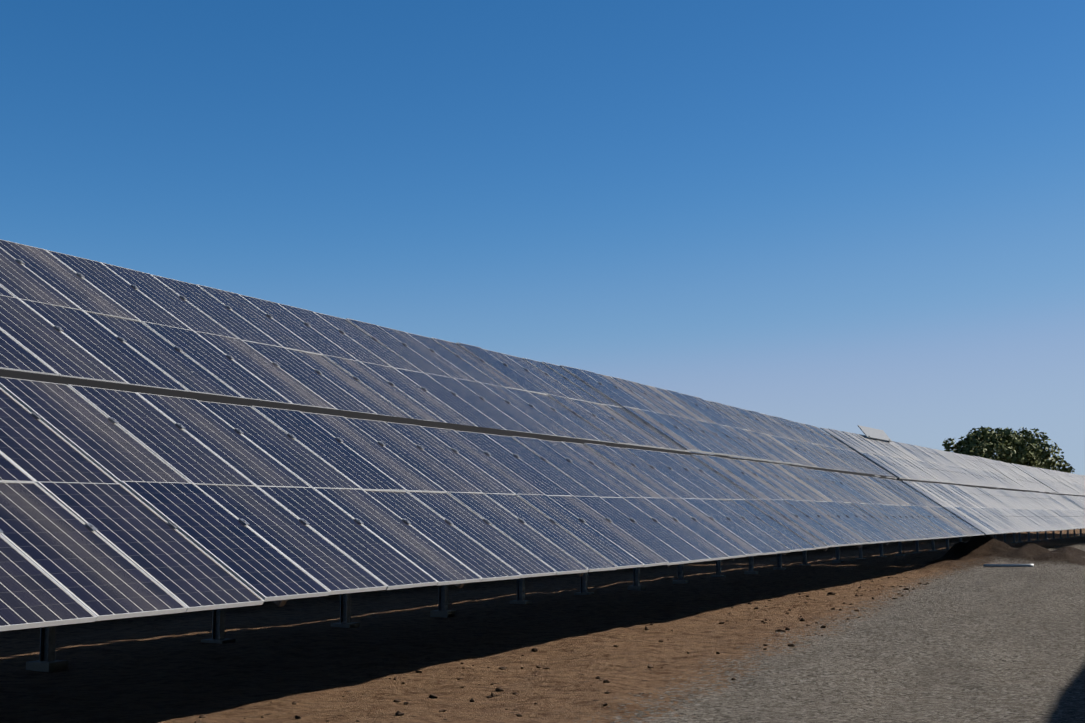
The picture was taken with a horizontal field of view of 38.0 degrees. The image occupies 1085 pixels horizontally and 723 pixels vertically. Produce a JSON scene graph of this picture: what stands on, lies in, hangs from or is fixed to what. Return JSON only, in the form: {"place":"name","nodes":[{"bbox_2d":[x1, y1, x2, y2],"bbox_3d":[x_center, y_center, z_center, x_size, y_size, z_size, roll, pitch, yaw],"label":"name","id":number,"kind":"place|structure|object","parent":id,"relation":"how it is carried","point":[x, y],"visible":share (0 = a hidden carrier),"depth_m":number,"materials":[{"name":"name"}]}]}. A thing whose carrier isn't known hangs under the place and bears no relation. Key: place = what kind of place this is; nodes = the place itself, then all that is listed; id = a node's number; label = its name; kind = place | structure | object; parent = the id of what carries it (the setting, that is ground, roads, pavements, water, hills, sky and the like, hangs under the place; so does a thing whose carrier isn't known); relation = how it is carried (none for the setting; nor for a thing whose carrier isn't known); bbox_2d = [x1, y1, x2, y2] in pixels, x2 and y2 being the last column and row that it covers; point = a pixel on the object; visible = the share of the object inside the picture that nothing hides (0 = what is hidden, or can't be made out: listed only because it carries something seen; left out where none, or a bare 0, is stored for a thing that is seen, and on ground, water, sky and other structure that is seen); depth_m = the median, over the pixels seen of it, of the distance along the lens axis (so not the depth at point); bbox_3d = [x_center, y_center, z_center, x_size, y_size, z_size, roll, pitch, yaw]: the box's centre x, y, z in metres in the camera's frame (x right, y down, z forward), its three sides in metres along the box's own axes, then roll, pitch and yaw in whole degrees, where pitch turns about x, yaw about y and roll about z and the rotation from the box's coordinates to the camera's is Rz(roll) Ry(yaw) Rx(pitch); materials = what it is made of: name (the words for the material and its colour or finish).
{"place":"outdoors","nodes":[
{"label":"outdoors","id":0,"kind":"place"},
{"bbox_2d":[0,528,1084,722],"bbox_3d":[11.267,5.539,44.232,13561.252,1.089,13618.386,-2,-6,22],"label":"ground","id":1,"kind":"structure","parent":0,"point":[966,637],"depth_m":19.56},
{"bbox_2d":[0,259,965,671],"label":"mounting frame","id":2,"kind":"object","parent":1,"relation":"on","point":[46,663],"visible":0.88,"depth_m":20.79,"materials":[{"name":"grey metal"}]},
{"bbox_2d":[0,239,983,630],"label":"solar panels","id":3,"kind":"object","parent":2,"relation":"on","point":[136,477],"visible":0.92,"depth_m":17.63,"materials":[{"name":"blue glass"}]},
{"bbox_2d":[195,576,937,722],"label":"stones","id":4,"kind":"object","parent":1,"relation":"on","point":[497,689],"visible":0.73,"depth_m":17.74,"materials":[{"name":"brown stone"}]},
{"bbox_2d":[832,425,1083,562],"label":"mounting frame","id":5,"kind":"object","parent":1,"relation":"on","point":[869,432],"visible":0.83,"depth_m":63.17,"materials":[{"name":"grey metal"}]},
{"bbox_2d":[820,427,1084,534],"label":"solar panels","id":6,"kind":"object","parent":5,"relation":"on","point":[907,457],"visible":0.9,"depth_m":65.31,"materials":[{"name":"grey glass"}]},
{"bbox_2d":[942,426,1074,485],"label":"tree","id":7,"kind":"object","parent":1,"relation":"on","point":[1007,445],"visible":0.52,"depth_m":152.78,"materials":[{"name":"green plant"}]},
{"bbox_2d":[983,564,1033,566],"bbox_3d":[14.648,6.413,49.564,1.600,0.103,0.106,1,-6,-5],"label":"conduit","id":8,"kind":"object","parent":1,"relation":"on","point":[1008,565],"visible":1,"depth_m":49.53,"materials":[{"name":"white metal"}]},
{"bbox_2d":[1017,479,1084,542],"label":"mounting frame","id":9,"kind":"object","parent":1,"relation":"on","point":[1019,536],"visible":0.12,"depth_m":103.04,"materials":[{"name":"grey metal"}]},
{"bbox_2d":[1010,463,1084,509],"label":"solar panels","id":10,"kind":"object","parent":9,"relation":"on","point":[1059,482],"visible":0.96,"depth_m":99.74,"materials":[{"name":"grey glass"}]},
{"bbox_2d":[0,0,1084,474],"label":"sky","id":11,"kind":"structure","parent":0,"point":[840,215],"materials":[{"name":"blue"}]},
{"bbox_2d":[686,451,785,463],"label":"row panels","id":12,"kind":"object","parent":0,"point":[714,454],"depth_m":70.21,"materials":[{"name":"grey metal"}]}
]}

